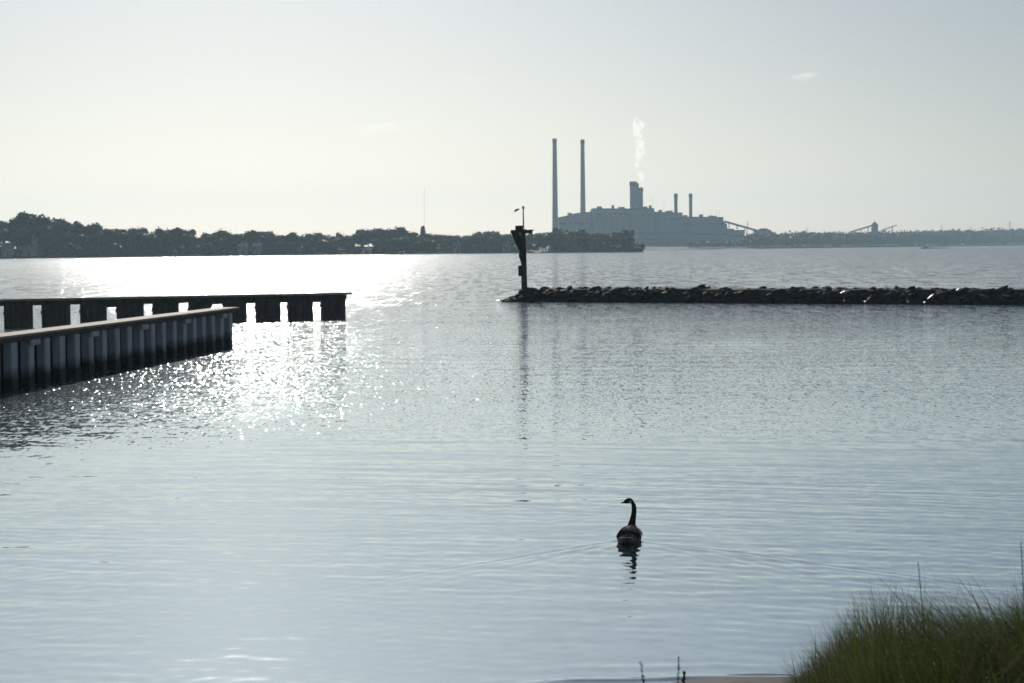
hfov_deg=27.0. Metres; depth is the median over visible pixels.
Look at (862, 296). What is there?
boulder
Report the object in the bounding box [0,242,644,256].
undergrowth
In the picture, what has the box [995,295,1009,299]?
boulder
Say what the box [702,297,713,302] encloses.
boulder
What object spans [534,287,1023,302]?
rock breakwater
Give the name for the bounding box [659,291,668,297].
boulder
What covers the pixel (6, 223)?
tree
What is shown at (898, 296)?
boulder
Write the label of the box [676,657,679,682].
grass stalk
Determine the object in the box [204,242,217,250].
tree
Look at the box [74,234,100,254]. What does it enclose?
tree
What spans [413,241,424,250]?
tree
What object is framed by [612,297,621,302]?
boulder
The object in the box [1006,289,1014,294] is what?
boulder
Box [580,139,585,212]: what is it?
chimney stack
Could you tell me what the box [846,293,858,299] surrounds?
boulder
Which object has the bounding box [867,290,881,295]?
boulder
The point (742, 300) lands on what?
boulder
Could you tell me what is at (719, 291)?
boulder
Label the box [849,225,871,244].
conveyor bridge
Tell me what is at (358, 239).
tree
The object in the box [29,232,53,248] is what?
tree
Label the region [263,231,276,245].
tree
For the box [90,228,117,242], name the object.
tree
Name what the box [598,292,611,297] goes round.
boulder
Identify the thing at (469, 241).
tree
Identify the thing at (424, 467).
water
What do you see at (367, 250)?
house
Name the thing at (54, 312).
wave screen
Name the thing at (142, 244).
tree
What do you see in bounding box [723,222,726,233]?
power station hall
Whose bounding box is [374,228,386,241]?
tree
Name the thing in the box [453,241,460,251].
house
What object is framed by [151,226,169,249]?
tree
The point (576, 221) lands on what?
power station hall
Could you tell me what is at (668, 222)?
power station hall
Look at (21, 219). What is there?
tree
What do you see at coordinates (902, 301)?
boulder
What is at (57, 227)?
tree
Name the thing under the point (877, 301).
boulder
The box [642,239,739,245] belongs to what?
pump house
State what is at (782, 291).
boulder
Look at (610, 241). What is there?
tree
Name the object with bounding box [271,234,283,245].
tree
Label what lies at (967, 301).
boulder
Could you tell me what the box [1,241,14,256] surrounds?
house
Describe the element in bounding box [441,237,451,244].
tree
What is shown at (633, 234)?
tree
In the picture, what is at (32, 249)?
house
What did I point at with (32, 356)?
jetty
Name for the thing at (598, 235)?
tree
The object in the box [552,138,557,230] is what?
chimney stack
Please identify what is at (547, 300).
boulder
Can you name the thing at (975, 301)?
boulder
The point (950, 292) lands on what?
boulder
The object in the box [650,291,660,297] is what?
boulder
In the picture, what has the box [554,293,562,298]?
boulder
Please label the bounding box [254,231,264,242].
tree
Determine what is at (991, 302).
boulder
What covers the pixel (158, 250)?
tree
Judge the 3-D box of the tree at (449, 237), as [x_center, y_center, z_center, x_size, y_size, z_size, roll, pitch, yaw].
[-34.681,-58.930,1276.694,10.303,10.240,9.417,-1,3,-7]
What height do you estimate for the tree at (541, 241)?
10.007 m
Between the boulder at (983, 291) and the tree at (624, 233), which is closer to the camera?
the boulder at (983, 291)
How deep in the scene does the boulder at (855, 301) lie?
122.94 m
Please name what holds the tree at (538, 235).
on the ground at (762, 677)
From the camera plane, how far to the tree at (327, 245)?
1181.63 m
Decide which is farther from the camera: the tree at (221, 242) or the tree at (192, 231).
the tree at (192, 231)
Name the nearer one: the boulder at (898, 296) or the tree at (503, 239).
the boulder at (898, 296)
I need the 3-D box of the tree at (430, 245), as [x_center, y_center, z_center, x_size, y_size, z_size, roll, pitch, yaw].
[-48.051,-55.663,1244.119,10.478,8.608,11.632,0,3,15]
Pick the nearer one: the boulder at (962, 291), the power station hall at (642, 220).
the boulder at (962, 291)
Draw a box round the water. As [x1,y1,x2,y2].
[0,245,1023,682]
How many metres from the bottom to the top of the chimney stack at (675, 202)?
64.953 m
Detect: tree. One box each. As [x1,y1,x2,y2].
[0,222,10,245]
[0,226,31,256]
[2,221,10,242]
[7,214,52,235]
[11,211,31,246]
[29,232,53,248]
[34,222,71,233]
[37,231,75,255]
[51,217,65,224]
[65,222,79,245]
[73,220,83,243]
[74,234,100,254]
[80,222,102,235]
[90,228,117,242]
[110,243,120,255]
[112,229,130,244]
[114,231,143,249]
[121,243,136,250]
[127,227,147,232]
[130,237,150,255]
[143,231,163,254]
[143,234,165,254]
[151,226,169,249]
[169,227,182,246]
[169,229,190,236]
[177,232,196,249]
[189,229,196,235]
[194,236,203,244]
[194,244,205,254]
[201,232,211,238]
[202,234,220,248]
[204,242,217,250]
[210,228,223,236]
[214,237,231,249]
[221,231,234,245]
[233,233,244,243]
[240,229,257,248]
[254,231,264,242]
[256,235,276,247]
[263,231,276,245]
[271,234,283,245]
[283,231,300,248]
[300,237,318,253]
[305,232,325,239]
[318,238,334,252]
[325,235,337,240]
[333,236,350,248]
[339,234,354,243]
[351,233,367,247]
[354,228,379,245]
[369,239,382,247]
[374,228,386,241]
[382,229,390,244]
[386,226,407,240]
[390,235,417,252]
[406,230,418,236]
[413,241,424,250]
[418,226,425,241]
[421,233,438,243]
[422,239,437,252]
[436,234,446,244]
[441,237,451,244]
[446,235,459,245]
[452,236,473,249]
[468,235,487,251]
[472,232,495,245]
[484,231,501,236]
[485,236,500,251]
[496,234,513,247]
[526,234,532,250]
[526,240,533,248]
[533,232,549,250]
[534,236,550,251]
[544,232,555,249]
[548,230,565,245]
[555,234,577,250]
[562,230,572,236]
[571,229,586,236]
[591,232,607,236]
[602,234,617,245]
[603,237,617,249]
[615,228,632,244]
[618,235,632,250]
[629,230,634,243]
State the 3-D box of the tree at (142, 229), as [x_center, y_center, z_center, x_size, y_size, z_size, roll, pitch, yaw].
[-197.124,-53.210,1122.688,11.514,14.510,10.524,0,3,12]
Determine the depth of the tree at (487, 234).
1277.76 m
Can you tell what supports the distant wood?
on the ground at (762, 677)
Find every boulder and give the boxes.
[510,298,517,301]
[518,289,525,293]
[518,296,524,301]
[525,287,534,293]
[526,297,533,301]
[538,292,546,297]
[540,298,552,301]
[544,288,552,293]
[546,292,554,297]
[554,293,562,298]
[562,292,569,297]
[562,298,575,301]
[567,292,577,297]
[579,297,589,301]
[586,291,596,298]
[591,292,602,298]
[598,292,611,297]
[599,295,609,301]
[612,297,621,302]
[613,288,622,292]
[631,293,641,298]
[632,297,642,302]
[649,297,656,302]
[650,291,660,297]
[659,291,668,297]
[659,297,670,302]
[666,292,680,297]
[670,297,679,302]
[679,293,688,298]
[684,296,695,302]
[689,287,700,293]
[702,291,710,297]
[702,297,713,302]
[715,289,724,294]
[715,293,724,298]
[720,297,732,302]
[724,287,733,293]
[724,291,731,297]
[732,292,741,299]
[737,297,747,302]
[740,292,752,299]
[752,293,759,299]
[754,298,762,302]
[761,297,772,302]
[766,293,773,297]
[773,298,786,303]
[778,289,785,293]
[782,292,792,299]
[787,299,794,303]
[798,298,805,303]
[805,298,813,303]
[808,292,821,299]
[812,297,821,303]
[819,294,835,303]
[841,296,851,303]
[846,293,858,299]
[850,298,862,303]
[859,294,865,299]
[865,297,873,303]
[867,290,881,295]
[873,299,883,303]
[881,293,893,299]
[886,298,896,303]
[895,293,904,299]
[896,299,904,303]
[904,298,911,303]
[905,286,915,289]
[908,293,917,299]
[912,297,922,303]
[916,293,925,298]
[935,291,947,300]
[947,288,955,294]
[950,298,961,304]
[956,288,965,293]
[958,293,969,299]
[961,298,971,304]
[970,292,979,299]
[971,298,979,304]
[979,294,990,300]
[979,298,989,304]
[981,289,986,294]
[987,300,994,304]
[994,298,1003,304]
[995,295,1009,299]
[1003,299,1014,304]
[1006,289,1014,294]
[1011,293,1018,298]
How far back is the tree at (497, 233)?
1290.31 m
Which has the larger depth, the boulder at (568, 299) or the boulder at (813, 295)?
the boulder at (568, 299)
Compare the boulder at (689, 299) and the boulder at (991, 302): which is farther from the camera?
the boulder at (689, 299)
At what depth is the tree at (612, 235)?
1300.50 m
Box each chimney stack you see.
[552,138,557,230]
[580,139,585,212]
[629,181,636,208]
[634,183,638,207]
[639,187,642,207]
[674,193,677,211]
[689,193,692,216]
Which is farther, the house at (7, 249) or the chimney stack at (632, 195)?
the chimney stack at (632, 195)
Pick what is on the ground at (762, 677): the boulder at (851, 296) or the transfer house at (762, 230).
the transfer house at (762, 230)
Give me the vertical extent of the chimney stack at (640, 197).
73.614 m
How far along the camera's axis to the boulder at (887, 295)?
122.47 m
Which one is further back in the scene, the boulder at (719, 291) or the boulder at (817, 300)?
the boulder at (719, 291)
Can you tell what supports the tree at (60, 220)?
on the ground at (762, 677)
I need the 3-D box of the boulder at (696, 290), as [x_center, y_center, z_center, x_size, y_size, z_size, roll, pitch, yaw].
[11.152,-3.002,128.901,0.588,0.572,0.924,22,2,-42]
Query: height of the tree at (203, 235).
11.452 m
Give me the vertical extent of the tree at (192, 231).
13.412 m
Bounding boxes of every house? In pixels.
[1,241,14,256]
[19,235,38,255]
[72,243,82,249]
[237,242,248,253]
[252,242,261,253]
[360,247,371,253]
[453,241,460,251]
[502,241,509,251]
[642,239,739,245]
[754,228,770,233]
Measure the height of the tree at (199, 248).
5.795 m
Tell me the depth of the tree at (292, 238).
1161.31 m
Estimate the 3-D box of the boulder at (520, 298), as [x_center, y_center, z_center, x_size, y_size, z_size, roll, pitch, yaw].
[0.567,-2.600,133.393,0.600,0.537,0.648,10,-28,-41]
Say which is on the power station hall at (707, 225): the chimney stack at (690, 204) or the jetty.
the chimney stack at (690, 204)
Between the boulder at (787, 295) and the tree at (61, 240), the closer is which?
the boulder at (787, 295)
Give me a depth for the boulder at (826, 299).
123.64 m
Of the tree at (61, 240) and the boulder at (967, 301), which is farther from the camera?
the tree at (61, 240)
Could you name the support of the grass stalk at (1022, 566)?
on the ground at (762, 677)
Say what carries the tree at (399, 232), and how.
on the ground at (762, 677)
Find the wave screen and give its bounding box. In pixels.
[0,292,351,326]
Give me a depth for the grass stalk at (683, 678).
11.49 m
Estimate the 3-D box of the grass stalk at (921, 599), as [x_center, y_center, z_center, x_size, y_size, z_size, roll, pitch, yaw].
[1.865,1.433,9.673,0.058,0.872,0.007,0,3,0]
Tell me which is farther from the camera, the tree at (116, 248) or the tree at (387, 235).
the tree at (387, 235)
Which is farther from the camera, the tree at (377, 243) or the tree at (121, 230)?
the tree at (377, 243)
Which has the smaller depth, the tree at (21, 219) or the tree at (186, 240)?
the tree at (21, 219)
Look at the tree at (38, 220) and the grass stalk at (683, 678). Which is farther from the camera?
the tree at (38, 220)
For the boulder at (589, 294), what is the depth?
131.49 m
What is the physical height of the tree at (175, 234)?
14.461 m
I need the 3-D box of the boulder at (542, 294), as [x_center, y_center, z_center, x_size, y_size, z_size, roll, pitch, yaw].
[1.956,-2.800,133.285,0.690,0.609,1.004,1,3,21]
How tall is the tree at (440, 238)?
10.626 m
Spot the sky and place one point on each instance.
(328, 117)
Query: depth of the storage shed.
2531.99 m
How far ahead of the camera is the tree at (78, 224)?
1091.70 m
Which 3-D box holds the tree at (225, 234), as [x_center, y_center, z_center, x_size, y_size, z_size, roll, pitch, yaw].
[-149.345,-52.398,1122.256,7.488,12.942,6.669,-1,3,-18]
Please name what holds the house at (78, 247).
on the ground at (762, 677)
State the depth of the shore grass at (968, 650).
8.96 m
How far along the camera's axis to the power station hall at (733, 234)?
2556.77 m
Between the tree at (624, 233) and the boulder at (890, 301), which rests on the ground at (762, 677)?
the tree at (624, 233)
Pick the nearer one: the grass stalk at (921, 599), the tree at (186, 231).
the grass stalk at (921, 599)
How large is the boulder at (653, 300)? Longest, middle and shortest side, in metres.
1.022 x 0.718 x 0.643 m
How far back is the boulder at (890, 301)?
121.83 m
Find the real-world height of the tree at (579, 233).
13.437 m
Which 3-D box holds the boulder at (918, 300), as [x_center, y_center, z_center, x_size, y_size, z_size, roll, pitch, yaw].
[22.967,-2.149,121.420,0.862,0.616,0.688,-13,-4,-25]
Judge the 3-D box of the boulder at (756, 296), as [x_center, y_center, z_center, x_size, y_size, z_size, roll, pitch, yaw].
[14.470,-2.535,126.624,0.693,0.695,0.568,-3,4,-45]
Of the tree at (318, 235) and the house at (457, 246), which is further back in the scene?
the house at (457, 246)
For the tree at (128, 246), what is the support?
on the ground at (762, 677)
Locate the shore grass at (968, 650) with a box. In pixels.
[779,560,1023,682]
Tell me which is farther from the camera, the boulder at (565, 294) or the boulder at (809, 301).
the boulder at (565, 294)
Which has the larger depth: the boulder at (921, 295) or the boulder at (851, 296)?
the boulder at (851, 296)
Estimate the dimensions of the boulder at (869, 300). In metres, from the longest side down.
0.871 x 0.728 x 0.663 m
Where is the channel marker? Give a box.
[511,206,533,289]
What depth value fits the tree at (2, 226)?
1053.03 m
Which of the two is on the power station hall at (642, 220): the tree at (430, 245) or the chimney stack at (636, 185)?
the chimney stack at (636, 185)
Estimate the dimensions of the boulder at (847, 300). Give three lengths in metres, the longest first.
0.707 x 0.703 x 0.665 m
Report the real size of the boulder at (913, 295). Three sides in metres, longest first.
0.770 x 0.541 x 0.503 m
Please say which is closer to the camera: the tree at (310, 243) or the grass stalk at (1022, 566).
the grass stalk at (1022, 566)
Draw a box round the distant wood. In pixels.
[684,227,1023,246]
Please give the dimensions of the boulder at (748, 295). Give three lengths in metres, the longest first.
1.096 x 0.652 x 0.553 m
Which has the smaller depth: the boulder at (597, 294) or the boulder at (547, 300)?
the boulder at (597, 294)
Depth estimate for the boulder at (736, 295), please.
126.84 m
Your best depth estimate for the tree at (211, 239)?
1110.55 m
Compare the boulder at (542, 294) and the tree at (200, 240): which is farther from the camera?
the tree at (200, 240)
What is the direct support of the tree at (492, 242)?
on the ground at (762, 677)
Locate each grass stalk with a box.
[639,661,644,682]
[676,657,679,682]
[680,670,685,682]
[918,564,926,668]
[1020,547,1023,599]
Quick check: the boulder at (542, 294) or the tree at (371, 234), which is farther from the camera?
the tree at (371, 234)
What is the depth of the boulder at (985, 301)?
119.45 m
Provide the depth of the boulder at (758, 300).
125.69 m
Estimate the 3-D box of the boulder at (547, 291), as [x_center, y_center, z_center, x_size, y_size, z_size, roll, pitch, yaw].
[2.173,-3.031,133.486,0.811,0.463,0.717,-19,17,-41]
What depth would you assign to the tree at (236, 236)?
1152.38 m
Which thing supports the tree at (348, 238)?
on the ground at (762, 677)
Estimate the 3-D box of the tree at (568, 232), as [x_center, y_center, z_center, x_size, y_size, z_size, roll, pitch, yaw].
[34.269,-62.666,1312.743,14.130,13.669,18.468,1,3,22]
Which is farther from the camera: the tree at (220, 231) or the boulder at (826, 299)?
the tree at (220, 231)
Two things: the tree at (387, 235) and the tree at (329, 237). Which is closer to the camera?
the tree at (329, 237)
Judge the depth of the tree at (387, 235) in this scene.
1248.98 m
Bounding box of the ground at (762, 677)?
[0,243,1023,682]
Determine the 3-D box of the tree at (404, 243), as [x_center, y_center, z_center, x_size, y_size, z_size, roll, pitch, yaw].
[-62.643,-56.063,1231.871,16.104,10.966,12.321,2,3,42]
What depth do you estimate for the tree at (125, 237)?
1075.29 m
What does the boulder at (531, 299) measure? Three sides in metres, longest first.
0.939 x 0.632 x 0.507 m
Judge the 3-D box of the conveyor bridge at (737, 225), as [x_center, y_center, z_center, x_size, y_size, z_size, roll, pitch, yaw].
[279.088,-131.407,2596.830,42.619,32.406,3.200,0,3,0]
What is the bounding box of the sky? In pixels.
[0,0,1023,248]
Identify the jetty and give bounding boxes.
[0,307,238,390]
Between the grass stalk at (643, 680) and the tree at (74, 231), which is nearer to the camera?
the grass stalk at (643, 680)
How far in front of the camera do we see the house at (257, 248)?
1134.16 m
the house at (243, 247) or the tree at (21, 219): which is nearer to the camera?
the tree at (21, 219)
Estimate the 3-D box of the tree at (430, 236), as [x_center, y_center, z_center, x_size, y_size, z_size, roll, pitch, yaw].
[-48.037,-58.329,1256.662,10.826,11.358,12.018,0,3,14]
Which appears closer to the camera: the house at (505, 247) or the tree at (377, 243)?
the tree at (377, 243)
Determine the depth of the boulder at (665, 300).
128.48 m
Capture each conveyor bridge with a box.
[724,220,758,235]
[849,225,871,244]
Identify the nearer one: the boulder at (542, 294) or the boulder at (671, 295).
the boulder at (671, 295)
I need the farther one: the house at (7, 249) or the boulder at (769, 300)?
the house at (7, 249)
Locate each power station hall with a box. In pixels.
[558,212,592,236]
[590,205,630,242]
[631,205,654,242]
[654,210,682,232]
[682,214,723,233]
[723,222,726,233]
[726,229,744,239]
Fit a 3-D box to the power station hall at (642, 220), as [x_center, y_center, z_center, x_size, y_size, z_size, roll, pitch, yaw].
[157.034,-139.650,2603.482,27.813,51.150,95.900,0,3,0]
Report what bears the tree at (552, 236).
on the ground at (762, 677)
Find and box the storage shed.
[639,233,727,242]
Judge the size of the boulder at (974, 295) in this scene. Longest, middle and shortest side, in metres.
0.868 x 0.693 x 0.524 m
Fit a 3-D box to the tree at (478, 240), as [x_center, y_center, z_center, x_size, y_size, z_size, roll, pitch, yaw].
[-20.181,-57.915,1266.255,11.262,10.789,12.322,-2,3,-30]
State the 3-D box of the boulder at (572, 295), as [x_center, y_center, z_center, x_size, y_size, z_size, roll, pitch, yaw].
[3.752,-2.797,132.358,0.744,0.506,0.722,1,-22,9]
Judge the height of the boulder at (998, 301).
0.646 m
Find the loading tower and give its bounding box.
[871,220,877,244]
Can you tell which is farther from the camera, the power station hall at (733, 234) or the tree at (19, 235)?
the power station hall at (733, 234)
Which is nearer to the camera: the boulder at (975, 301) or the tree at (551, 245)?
the boulder at (975, 301)
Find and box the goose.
[616,498,642,543]
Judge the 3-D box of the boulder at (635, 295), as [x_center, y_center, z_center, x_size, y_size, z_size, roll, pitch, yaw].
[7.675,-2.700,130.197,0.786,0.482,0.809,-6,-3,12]
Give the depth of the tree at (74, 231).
1082.43 m
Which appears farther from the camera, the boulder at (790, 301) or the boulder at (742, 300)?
the boulder at (742, 300)
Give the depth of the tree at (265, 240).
1144.42 m
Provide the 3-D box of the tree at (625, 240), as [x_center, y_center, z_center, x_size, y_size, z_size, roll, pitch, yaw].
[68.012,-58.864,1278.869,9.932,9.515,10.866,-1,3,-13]
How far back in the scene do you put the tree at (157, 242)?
1077.73 m
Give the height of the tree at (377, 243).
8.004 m
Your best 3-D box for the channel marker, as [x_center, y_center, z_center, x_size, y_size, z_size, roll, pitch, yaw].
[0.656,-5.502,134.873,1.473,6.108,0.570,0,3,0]
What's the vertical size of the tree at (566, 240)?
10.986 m
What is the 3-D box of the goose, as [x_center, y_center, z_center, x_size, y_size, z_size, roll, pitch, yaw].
[1.347,2.119,24.610,0.287,0.556,0.751,0,3,8]
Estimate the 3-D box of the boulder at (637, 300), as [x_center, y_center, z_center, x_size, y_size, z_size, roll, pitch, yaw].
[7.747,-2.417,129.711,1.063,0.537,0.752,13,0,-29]
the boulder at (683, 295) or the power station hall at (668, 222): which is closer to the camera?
the boulder at (683, 295)
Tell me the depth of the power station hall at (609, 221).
2565.96 m
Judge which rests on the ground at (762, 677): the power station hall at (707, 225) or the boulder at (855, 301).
the power station hall at (707, 225)
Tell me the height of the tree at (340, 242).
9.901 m
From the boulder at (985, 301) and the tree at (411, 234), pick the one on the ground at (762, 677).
the tree at (411, 234)
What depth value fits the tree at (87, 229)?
1075.16 m
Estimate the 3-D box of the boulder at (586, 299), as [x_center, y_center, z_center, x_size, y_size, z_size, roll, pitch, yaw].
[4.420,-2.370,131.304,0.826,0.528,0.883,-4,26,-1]
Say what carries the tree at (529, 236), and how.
on the ground at (762, 677)
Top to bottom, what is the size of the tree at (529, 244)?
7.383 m
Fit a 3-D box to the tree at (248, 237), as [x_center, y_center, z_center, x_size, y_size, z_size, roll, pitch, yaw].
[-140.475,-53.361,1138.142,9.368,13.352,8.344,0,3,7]
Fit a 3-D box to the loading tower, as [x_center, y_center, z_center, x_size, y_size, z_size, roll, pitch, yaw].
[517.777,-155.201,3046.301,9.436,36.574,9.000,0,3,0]

